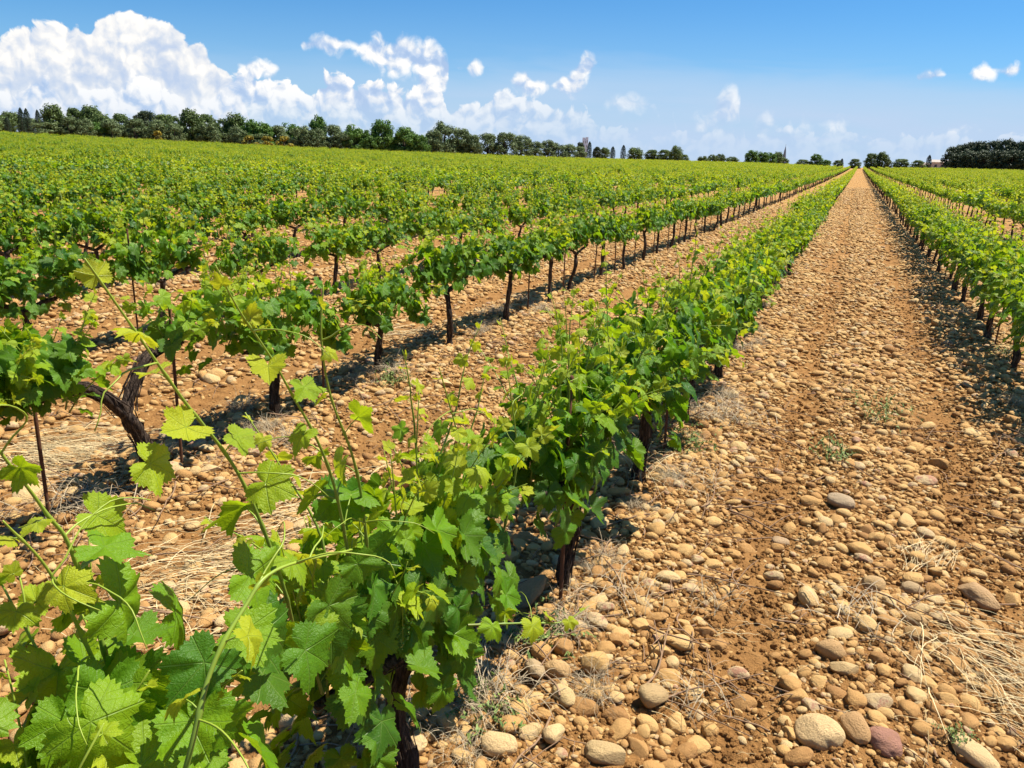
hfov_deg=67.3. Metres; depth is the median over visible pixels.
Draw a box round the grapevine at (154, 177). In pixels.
[131,166,165,195]
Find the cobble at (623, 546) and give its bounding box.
[617,544,628,555]
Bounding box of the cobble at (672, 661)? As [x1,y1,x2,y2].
[665,655,679,668]
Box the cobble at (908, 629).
[904,626,929,640]
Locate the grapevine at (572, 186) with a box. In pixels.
[560,172,584,197]
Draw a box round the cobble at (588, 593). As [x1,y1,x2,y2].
[583,588,596,596]
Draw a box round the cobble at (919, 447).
[908,442,924,452]
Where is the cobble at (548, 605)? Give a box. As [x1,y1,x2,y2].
[543,603,556,613]
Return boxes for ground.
[0,167,1023,767]
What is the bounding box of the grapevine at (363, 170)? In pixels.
[352,161,373,195]
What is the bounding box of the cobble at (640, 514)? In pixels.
[633,512,645,517]
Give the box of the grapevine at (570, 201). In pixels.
[552,179,586,217]
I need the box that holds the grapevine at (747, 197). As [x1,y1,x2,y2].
[741,182,752,216]
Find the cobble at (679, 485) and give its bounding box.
[673,479,684,488]
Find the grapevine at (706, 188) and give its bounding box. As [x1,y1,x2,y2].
[698,176,711,197]
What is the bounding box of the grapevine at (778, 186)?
[769,178,785,203]
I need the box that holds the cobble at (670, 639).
[658,636,675,643]
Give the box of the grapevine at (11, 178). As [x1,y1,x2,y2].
[0,163,46,203]
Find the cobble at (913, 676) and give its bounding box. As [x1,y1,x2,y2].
[902,663,922,683]
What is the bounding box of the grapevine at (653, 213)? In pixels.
[623,184,663,260]
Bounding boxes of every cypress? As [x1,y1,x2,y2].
[3,117,11,132]
[17,108,26,132]
[22,108,32,132]
[35,109,41,130]
[586,141,591,157]
[609,147,615,158]
[620,145,625,158]
[925,155,931,167]
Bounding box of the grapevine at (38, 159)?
[23,149,58,169]
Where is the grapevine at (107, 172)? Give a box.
[98,161,134,174]
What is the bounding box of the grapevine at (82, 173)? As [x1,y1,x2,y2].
[62,163,92,197]
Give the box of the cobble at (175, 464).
[169,461,182,469]
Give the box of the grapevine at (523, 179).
[516,171,533,192]
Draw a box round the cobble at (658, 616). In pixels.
[645,612,668,621]
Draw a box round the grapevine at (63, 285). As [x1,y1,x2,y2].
[0,210,88,327]
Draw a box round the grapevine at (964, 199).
[962,188,974,215]
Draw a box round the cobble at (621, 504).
[615,501,627,509]
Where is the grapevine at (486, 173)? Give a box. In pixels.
[477,164,494,179]
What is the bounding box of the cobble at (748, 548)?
[738,543,755,552]
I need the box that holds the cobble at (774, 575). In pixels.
[763,571,783,580]
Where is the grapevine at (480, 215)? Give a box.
[436,191,489,244]
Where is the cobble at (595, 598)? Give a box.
[588,592,608,602]
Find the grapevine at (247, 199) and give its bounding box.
[224,181,285,238]
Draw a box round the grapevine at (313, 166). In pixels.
[298,160,320,171]
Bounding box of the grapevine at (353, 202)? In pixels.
[314,175,376,225]
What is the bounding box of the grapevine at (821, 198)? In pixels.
[809,185,832,230]
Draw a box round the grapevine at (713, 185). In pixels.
[703,172,718,195]
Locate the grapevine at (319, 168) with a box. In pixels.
[304,159,333,176]
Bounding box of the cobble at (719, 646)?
[710,638,727,651]
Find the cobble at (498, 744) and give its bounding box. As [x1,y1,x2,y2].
[481,731,517,757]
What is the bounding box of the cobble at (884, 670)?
[876,663,891,677]
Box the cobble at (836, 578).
[826,573,843,584]
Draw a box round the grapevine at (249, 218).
[213,185,275,257]
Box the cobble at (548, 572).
[540,568,555,579]
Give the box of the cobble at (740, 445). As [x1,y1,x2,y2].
[730,441,746,451]
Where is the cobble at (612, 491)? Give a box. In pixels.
[608,487,630,497]
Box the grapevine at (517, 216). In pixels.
[505,187,540,242]
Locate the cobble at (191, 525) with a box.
[184,520,200,530]
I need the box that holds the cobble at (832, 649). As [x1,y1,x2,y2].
[815,639,846,660]
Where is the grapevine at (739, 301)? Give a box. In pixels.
[667,229,789,378]
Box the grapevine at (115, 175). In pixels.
[81,157,135,185]
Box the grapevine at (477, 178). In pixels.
[464,169,484,200]
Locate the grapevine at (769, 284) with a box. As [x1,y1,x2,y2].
[735,220,791,317]
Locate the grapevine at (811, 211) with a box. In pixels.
[780,195,827,248]
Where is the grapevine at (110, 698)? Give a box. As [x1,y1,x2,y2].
[0,257,395,767]
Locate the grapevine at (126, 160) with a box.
[108,150,138,166]
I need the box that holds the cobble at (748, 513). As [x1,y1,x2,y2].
[738,509,754,517]
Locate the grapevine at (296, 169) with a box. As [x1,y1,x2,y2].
[289,163,303,174]
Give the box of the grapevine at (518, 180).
[506,173,521,191]
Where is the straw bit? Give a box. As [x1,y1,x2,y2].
[716,628,756,641]
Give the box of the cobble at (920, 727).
[911,720,932,736]
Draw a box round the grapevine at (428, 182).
[415,166,440,203]
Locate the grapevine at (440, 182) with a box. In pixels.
[432,168,457,198]
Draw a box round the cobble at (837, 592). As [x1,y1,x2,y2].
[829,585,842,597]
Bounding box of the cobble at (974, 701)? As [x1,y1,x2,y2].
[960,694,980,709]
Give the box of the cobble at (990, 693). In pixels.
[981,683,1004,701]
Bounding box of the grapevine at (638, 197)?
[624,175,654,217]
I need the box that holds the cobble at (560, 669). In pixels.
[544,659,570,678]
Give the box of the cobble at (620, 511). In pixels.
[614,508,624,514]
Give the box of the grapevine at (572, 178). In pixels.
[560,169,578,184]
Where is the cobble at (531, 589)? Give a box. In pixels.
[515,575,546,608]
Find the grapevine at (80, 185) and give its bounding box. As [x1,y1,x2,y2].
[44,167,99,198]
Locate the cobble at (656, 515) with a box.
[650,511,660,518]
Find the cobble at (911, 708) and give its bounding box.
[898,699,919,719]
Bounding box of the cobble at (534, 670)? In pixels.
[524,658,544,678]
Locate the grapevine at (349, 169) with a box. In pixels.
[342,158,366,188]
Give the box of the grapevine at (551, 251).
[524,197,575,302]
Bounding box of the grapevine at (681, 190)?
[677,180,691,198]
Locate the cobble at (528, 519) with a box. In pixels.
[524,515,535,524]
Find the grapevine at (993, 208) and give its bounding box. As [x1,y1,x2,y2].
[987,193,1011,226]
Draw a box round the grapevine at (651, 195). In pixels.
[636,177,657,209]
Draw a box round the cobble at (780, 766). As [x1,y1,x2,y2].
[770,764,786,767]
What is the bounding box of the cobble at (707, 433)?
[700,430,710,438]
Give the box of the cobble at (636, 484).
[627,480,642,487]
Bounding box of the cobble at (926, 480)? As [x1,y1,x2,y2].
[914,475,937,485]
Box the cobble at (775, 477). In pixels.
[764,474,781,482]
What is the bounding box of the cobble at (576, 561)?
[574,555,581,564]
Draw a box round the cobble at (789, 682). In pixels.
[779,674,801,690]
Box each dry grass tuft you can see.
[0,408,191,489]
[0,461,152,527]
[32,509,333,697]
[150,461,395,550]
[361,324,433,342]
[425,628,577,744]
[558,548,706,621]
[609,441,692,495]
[647,660,744,731]
[653,454,746,497]
[658,571,773,638]
[690,391,781,427]
[789,578,916,657]
[886,594,1023,740]
[889,531,980,572]
[889,630,1023,767]
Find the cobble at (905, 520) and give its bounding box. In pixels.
[897,513,916,527]
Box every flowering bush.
[153,130,161,139]
[242,135,258,144]
[261,136,273,145]
[275,136,293,146]
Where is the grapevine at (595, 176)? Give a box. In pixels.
[589,170,606,185]
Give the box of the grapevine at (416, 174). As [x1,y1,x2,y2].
[407,164,430,183]
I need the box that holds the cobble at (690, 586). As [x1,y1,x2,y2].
[682,583,699,592]
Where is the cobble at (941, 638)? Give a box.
[937,634,955,643]
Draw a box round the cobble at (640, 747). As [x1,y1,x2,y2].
[627,736,648,760]
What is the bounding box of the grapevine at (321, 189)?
[299,167,351,222]
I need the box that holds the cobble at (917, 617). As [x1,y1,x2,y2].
[902,611,928,627]
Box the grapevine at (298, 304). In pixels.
[176,238,370,417]
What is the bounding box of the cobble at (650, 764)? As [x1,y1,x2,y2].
[642,760,664,767]
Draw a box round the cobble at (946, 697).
[934,692,959,705]
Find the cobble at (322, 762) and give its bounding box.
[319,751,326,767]
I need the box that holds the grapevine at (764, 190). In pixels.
[752,176,770,209]
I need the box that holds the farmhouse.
[923,160,947,167]
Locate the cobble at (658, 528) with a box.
[646,522,664,536]
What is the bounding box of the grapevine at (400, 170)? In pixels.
[387,164,412,179]
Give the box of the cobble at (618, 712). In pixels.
[601,706,628,720]
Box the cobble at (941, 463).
[928,458,948,469]
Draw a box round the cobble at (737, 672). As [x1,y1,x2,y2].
[727,666,749,680]
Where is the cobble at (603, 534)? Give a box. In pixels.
[593,529,607,538]
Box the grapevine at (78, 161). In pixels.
[62,152,95,170]
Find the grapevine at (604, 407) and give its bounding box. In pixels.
[419,272,681,590]
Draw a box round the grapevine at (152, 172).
[140,159,165,181]
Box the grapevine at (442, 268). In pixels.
[390,196,499,343]
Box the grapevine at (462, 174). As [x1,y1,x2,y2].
[452,165,472,180]
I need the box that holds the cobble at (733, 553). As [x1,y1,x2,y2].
[725,549,740,558]
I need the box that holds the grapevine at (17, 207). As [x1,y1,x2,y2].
[0,182,39,257]
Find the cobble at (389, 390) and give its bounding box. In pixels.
[382,388,393,393]
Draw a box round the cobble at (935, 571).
[927,567,942,575]
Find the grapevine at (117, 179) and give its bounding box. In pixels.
[80,162,140,193]
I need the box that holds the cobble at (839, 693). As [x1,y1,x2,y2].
[826,685,846,698]
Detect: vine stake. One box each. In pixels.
[33,413,50,514]
[126,229,138,328]
[168,297,182,462]
[319,276,324,393]
[527,232,531,308]
[558,375,573,599]
[562,253,565,294]
[593,237,597,281]
[614,225,616,272]
[663,307,677,448]
[994,279,1011,344]
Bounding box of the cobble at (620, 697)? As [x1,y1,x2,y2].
[607,691,624,702]
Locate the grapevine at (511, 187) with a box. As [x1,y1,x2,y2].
[499,175,521,208]
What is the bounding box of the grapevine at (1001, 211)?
[994,193,1017,234]
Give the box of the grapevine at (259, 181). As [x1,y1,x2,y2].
[245,167,275,191]
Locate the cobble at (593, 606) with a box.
[582,601,596,611]
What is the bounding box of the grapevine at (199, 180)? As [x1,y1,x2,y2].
[178,167,220,197]
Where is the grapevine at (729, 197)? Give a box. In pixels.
[713,179,736,226]
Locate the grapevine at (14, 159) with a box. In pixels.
[0,153,22,172]
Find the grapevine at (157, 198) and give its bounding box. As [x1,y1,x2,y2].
[114,182,178,250]
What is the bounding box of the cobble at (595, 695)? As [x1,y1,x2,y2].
[587,689,603,702]
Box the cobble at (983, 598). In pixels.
[957,582,1000,610]
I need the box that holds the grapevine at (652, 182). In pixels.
[640,173,655,187]
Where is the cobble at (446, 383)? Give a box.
[437,379,452,386]
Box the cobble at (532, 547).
[526,543,540,551]
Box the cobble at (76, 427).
[67,425,84,435]
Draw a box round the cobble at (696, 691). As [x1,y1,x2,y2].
[688,684,702,700]
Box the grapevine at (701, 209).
[689,190,712,236]
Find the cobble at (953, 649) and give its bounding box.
[939,644,963,656]
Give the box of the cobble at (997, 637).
[978,630,999,642]
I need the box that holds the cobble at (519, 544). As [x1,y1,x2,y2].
[513,538,527,550]
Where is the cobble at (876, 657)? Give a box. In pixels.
[869,651,887,663]
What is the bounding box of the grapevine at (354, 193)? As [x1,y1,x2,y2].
[342,176,378,219]
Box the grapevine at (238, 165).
[220,159,244,172]
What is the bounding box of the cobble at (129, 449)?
[119,446,134,453]
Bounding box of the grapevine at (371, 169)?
[363,162,377,173]
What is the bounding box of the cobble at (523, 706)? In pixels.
[507,698,529,718]
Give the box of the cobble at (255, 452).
[247,448,262,456]
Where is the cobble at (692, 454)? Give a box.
[684,449,698,458]
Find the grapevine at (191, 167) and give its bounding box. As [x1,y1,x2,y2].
[160,154,198,178]
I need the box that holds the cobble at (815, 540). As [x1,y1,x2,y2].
[808,536,822,545]
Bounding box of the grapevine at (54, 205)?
[36,180,117,255]
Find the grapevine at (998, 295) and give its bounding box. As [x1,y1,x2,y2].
[968,232,1023,367]
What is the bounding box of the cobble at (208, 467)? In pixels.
[201,464,220,472]
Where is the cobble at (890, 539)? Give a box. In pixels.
[884,535,895,547]
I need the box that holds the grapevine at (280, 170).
[271,159,291,178]
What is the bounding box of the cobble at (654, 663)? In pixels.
[650,659,666,672]
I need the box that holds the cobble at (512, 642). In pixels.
[495,634,518,646]
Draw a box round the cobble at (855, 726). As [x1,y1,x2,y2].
[839,711,870,744]
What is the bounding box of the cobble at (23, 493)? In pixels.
[12,483,43,504]
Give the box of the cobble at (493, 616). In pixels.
[490,612,495,619]
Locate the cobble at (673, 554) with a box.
[666,551,680,559]
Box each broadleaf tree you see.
[87,121,114,137]
[240,117,259,143]
[254,121,274,144]
[281,122,299,144]
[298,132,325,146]
[308,114,326,142]
[342,124,366,149]
[359,129,377,150]
[369,119,396,150]
[393,126,417,151]
[411,134,431,152]
[743,150,759,162]
[757,151,769,162]
[767,152,777,163]
[809,153,823,165]
[818,159,831,165]
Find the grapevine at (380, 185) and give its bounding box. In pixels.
[374,172,398,205]
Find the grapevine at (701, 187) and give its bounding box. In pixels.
[692,176,705,198]
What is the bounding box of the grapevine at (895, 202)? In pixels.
[890,190,898,216]
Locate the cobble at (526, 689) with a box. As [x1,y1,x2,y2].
[512,684,529,695]
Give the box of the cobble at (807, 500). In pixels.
[800,495,820,506]
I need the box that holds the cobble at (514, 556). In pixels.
[505,551,519,562]
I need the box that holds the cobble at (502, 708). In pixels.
[499,698,510,713]
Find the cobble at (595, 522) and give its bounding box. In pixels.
[590,516,608,529]
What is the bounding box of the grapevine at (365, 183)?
[346,167,377,210]
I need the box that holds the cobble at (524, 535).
[510,531,534,542]
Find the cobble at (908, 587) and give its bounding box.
[900,581,923,593]
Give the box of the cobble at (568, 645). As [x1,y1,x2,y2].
[553,638,573,656]
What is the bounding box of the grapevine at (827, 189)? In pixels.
[818,179,836,221]
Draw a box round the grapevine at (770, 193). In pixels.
[762,178,774,206]
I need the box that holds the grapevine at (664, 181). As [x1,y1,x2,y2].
[656,174,669,187]
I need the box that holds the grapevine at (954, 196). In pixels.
[952,186,965,211]
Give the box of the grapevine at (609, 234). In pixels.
[585,191,630,275]
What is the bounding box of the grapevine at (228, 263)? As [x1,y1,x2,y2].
[198,205,299,298]
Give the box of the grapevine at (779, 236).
[737,208,800,298]
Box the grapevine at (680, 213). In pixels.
[653,188,696,246]
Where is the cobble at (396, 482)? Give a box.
[387,476,408,487]
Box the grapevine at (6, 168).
[0,156,10,172]
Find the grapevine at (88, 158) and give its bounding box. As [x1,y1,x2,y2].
[76,151,102,165]
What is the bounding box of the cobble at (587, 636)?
[572,627,592,640]
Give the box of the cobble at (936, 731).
[931,723,950,740]
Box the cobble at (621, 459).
[618,455,630,463]
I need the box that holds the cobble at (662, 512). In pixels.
[658,509,673,516]
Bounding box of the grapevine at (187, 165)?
[171,155,201,169]
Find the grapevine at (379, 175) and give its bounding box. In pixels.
[372,167,389,186]
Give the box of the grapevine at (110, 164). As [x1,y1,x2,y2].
[96,157,124,168]
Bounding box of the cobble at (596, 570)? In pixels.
[590,565,605,578]
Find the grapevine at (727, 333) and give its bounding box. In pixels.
[644,222,767,422]
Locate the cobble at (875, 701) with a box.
[863,693,892,709]
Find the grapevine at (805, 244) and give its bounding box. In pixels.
[767,199,823,271]
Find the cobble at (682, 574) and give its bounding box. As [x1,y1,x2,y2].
[674,571,685,582]
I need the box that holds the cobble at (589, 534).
[580,531,597,540]
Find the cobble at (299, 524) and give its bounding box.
[293,519,311,531]
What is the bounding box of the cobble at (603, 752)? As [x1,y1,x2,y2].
[585,740,625,765]
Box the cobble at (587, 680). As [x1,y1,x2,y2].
[580,678,600,692]
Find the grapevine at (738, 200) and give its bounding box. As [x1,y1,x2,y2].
[731,182,749,221]
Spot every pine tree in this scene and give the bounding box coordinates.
[133,110,155,134]
[592,146,601,157]
[940,146,964,168]
[946,153,966,168]
[956,143,971,152]
[956,150,980,168]
[971,141,989,165]
[971,149,995,168]
[988,139,999,158]
[988,149,1010,168]
[993,138,1013,168]
[998,149,1022,169]
[1005,140,1023,162]
[1010,151,1023,170]
[1016,141,1023,151]
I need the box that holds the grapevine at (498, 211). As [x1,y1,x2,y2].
[471,191,508,235]
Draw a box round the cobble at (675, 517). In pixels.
[663,512,678,523]
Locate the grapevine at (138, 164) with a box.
[125,152,153,185]
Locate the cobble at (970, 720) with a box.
[960,712,978,729]
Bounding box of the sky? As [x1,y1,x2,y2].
[0,0,1023,167]
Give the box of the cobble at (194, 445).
[186,439,207,450]
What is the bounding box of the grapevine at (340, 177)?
[326,167,354,183]
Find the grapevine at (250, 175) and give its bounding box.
[225,162,259,193]
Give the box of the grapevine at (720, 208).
[705,190,729,230]
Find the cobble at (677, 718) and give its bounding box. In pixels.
[666,711,685,733]
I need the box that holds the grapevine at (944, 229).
[920,194,1006,289]
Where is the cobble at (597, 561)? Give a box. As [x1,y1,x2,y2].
[589,556,610,566]
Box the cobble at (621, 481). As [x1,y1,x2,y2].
[608,476,624,485]
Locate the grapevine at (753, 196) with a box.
[745,184,759,214]
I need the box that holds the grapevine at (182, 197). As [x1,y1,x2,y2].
[168,172,240,235]
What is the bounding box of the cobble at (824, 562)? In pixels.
[816,556,832,568]
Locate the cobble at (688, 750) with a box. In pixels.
[675,742,697,761]
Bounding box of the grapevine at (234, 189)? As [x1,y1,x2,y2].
[221,175,272,203]
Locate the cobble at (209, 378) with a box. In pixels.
[202,373,220,383]
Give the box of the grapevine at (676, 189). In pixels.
[670,180,678,201]
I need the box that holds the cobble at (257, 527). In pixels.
[254,522,270,530]
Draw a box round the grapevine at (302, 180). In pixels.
[276,171,307,202]
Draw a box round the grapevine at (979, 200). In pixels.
[971,183,994,220]
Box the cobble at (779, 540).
[771,536,789,545]
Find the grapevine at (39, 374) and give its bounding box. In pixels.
[0,264,268,462]
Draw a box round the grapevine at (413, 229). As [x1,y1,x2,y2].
[396,188,458,265]
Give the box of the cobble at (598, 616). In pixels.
[586,612,607,628]
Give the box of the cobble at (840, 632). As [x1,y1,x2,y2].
[827,626,852,640]
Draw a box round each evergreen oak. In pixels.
[0,115,17,132]
[1,110,21,132]
[38,103,67,134]
[66,107,82,129]
[78,104,101,120]
[89,113,115,133]
[112,113,127,123]
[153,113,175,124]
[166,115,186,128]
[176,107,205,141]
[190,126,222,142]
[201,114,215,123]
[213,117,227,142]
[222,112,245,140]
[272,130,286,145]
[601,147,610,158]
[625,147,644,158]
[643,149,658,159]
[657,149,671,159]
[668,145,683,160]
[682,154,690,160]
[698,156,708,160]
[707,154,717,160]
[715,153,726,161]
[726,156,738,161]
[774,151,783,163]
[782,157,788,163]
[795,159,808,164]
[832,160,843,166]
[848,158,861,168]
[863,153,880,168]
[876,151,889,168]
[891,159,911,167]
[909,160,926,167]
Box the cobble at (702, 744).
[687,735,710,755]
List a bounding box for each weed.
[374,362,410,385]
[444,662,530,745]
[500,593,597,658]
[634,422,720,453]
[809,434,874,468]
[835,382,929,431]
[932,722,978,747]
[980,337,1020,362]
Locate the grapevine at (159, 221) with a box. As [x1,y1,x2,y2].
[147,184,222,274]
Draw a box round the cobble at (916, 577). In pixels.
[902,572,923,584]
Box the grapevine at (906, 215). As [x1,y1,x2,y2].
[904,196,929,233]
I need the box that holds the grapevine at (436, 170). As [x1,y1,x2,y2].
[421,166,440,175]
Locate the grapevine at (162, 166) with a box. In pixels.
[149,159,176,170]
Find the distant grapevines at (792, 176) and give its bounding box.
[0,130,1023,414]
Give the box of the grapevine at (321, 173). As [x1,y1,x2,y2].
[305,166,324,191]
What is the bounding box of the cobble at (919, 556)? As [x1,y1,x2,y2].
[908,551,926,562]
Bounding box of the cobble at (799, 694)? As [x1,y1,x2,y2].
[783,688,808,702]
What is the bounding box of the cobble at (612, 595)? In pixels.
[604,588,616,598]
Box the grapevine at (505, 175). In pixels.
[500,168,514,180]
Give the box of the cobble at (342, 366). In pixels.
[338,364,348,372]
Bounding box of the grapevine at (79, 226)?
[36,183,156,287]
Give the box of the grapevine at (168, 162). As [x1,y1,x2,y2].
[155,154,182,165]
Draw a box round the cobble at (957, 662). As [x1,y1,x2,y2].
[943,655,967,674]
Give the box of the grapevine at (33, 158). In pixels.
[11,149,43,168]
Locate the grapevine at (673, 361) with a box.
[549,240,746,482]
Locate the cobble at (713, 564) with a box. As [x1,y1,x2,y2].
[703,559,719,569]
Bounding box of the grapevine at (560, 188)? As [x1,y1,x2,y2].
[551,179,569,196]
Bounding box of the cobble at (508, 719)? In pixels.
[499,714,524,732]
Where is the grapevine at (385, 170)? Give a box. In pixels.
[374,163,392,174]
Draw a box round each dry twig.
[155,534,233,555]
[156,481,205,520]
[506,641,560,696]
[602,556,624,598]
[646,620,669,682]
[771,612,817,624]
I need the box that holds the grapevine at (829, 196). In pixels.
[820,183,838,223]
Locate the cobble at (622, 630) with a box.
[611,626,630,637]
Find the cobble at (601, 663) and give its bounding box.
[581,651,608,676]
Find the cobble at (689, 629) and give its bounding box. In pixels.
[682,625,694,637]
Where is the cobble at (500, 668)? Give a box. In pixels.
[492,667,511,677]
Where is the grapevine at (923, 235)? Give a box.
[909,194,959,256]
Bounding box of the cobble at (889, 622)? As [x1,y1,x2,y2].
[877,614,898,626]
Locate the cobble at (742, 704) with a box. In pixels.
[733,693,756,711]
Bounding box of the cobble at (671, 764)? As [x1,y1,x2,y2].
[661,760,681,767]
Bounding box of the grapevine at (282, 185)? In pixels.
[252,163,300,198]
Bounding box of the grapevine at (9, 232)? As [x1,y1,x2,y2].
[0,188,60,301]
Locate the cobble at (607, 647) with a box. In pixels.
[596,641,615,653]
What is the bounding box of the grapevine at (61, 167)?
[45,152,88,174]
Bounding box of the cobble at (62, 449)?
[46,447,71,457]
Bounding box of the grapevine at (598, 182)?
[588,172,605,191]
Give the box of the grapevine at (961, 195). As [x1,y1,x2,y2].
[956,188,975,215]
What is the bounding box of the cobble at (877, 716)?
[867,710,886,723]
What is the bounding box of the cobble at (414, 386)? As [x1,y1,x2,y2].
[408,378,421,388]
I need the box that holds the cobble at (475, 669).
[474,659,483,674]
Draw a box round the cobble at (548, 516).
[546,508,560,522]
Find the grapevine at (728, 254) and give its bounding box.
[692,214,798,348]
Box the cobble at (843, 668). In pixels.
[829,661,858,675]
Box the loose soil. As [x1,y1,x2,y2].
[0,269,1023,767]
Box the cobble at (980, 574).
[968,568,987,578]
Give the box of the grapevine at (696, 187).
[685,177,702,200]
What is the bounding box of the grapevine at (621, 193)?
[600,179,626,213]
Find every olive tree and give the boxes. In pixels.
[16,118,42,130]
[29,121,65,134]
[58,116,78,135]
[74,117,98,137]
[98,118,121,138]
[110,124,128,137]
[121,118,148,138]
[137,128,165,139]
[146,119,171,140]
[165,122,186,141]
[194,122,221,142]
[219,131,236,142]
[225,126,247,143]
[246,133,267,144]
[270,125,289,145]
[288,125,312,146]
[305,127,327,147]
[323,124,344,148]
[336,132,353,148]
[425,129,443,152]
[432,120,460,152]
[453,127,471,153]
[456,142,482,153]
[463,134,483,153]
[478,132,496,154]
[491,132,518,155]
[510,135,534,155]
[528,141,543,156]
[538,139,556,156]
[550,142,568,157]
[561,144,578,157]
[573,146,586,157]
[884,160,892,167]
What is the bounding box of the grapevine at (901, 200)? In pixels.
[897,184,925,230]
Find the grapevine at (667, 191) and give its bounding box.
[657,176,677,203]
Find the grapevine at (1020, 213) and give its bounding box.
[1013,204,1023,238]
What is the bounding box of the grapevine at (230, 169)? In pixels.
[214,155,248,174]
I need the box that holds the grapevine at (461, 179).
[454,173,467,202]
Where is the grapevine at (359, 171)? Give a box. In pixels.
[343,164,367,177]
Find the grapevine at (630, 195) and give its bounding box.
[613,180,642,223]
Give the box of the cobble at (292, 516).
[284,512,299,518]
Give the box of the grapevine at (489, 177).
[481,171,501,194]
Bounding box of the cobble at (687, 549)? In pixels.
[677,543,693,555]
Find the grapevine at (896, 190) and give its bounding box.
[892,180,908,214]
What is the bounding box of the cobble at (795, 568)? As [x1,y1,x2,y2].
[786,563,800,572]
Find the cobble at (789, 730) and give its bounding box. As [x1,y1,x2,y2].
[782,726,796,740]
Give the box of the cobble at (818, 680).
[810,675,826,689]
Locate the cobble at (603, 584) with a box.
[596,581,613,591]
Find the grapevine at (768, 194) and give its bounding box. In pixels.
[758,179,773,207]
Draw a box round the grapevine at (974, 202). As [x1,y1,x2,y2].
[970,192,980,213]
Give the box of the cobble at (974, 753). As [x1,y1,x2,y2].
[950,733,1000,767]
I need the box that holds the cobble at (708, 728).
[701,722,718,736]
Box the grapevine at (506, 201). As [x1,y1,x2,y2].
[501,182,523,222]
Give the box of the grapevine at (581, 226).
[534,192,606,288]
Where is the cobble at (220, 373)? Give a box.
[207,368,225,379]
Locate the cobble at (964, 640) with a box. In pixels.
[956,634,972,644]
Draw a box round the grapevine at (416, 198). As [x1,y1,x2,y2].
[387,173,434,238]
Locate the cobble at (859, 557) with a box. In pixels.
[854,553,872,563]
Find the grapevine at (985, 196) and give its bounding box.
[983,186,998,225]
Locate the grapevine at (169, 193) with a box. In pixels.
[136,174,190,207]
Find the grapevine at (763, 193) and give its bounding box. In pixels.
[751,180,768,210]
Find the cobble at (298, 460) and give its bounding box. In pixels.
[294,454,305,464]
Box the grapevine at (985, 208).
[982,190,1007,224]
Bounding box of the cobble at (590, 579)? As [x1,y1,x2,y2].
[582,577,593,586]
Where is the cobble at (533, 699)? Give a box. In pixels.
[522,691,543,702]
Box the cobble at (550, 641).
[545,633,561,647]
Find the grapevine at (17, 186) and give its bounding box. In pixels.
[7,172,37,200]
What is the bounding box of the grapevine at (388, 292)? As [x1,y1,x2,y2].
[317,239,445,373]
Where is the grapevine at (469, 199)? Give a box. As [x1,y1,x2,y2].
[460,183,482,213]
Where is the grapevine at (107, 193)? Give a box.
[77,170,140,205]
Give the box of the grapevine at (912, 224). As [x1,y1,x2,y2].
[903,191,929,240]
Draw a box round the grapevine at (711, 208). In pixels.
[701,193,725,232]
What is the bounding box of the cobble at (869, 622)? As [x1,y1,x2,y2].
[856,614,876,631]
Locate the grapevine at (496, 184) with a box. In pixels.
[482,170,505,193]
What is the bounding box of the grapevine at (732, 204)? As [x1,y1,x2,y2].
[718,183,738,222]
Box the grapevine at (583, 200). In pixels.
[572,187,596,216]
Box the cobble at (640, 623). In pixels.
[632,618,650,629]
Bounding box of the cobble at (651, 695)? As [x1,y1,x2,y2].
[638,683,668,707]
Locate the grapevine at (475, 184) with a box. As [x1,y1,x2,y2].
[455,173,491,209]
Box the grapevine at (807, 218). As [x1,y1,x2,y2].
[785,199,826,256]
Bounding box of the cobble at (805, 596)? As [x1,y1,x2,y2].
[798,586,818,607]
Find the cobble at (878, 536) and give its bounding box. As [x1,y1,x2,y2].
[868,532,885,540]
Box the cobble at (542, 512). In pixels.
[539,508,545,515]
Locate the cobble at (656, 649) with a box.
[648,644,671,656]
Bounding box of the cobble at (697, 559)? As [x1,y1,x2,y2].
[691,554,704,563]
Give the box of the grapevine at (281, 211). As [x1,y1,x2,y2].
[260,175,332,257]
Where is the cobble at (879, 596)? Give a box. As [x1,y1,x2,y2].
[874,592,891,599]
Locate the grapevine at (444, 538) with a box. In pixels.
[200,265,589,767]
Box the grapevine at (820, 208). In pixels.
[809,192,829,228]
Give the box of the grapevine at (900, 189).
[893,183,914,217]
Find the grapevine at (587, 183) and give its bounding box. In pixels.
[576,175,597,196]
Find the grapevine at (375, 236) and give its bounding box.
[338,199,408,278]
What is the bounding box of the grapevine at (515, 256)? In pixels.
[473,212,559,320]
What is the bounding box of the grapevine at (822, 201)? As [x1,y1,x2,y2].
[787,181,838,235]
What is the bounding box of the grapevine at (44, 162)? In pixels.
[26,149,68,172]
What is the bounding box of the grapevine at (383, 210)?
[361,185,405,226]
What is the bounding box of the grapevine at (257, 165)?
[239,156,263,171]
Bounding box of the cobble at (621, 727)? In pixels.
[609,717,630,740]
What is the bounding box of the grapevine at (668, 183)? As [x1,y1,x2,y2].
[662,176,674,187]
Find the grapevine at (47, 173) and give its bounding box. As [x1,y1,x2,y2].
[23,163,59,182]
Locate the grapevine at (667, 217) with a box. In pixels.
[649,192,675,253]
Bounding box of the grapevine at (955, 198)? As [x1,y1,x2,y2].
[952,184,966,211]
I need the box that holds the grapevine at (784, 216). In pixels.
[779,200,822,247]
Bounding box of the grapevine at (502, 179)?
[494,170,509,185]
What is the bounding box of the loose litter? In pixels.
[0,271,1023,767]
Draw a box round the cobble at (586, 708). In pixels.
[571,696,598,716]
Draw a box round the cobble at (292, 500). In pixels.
[281,494,298,503]
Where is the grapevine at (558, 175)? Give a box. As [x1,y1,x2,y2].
[549,170,562,181]
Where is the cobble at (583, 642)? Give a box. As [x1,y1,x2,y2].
[578,639,592,648]

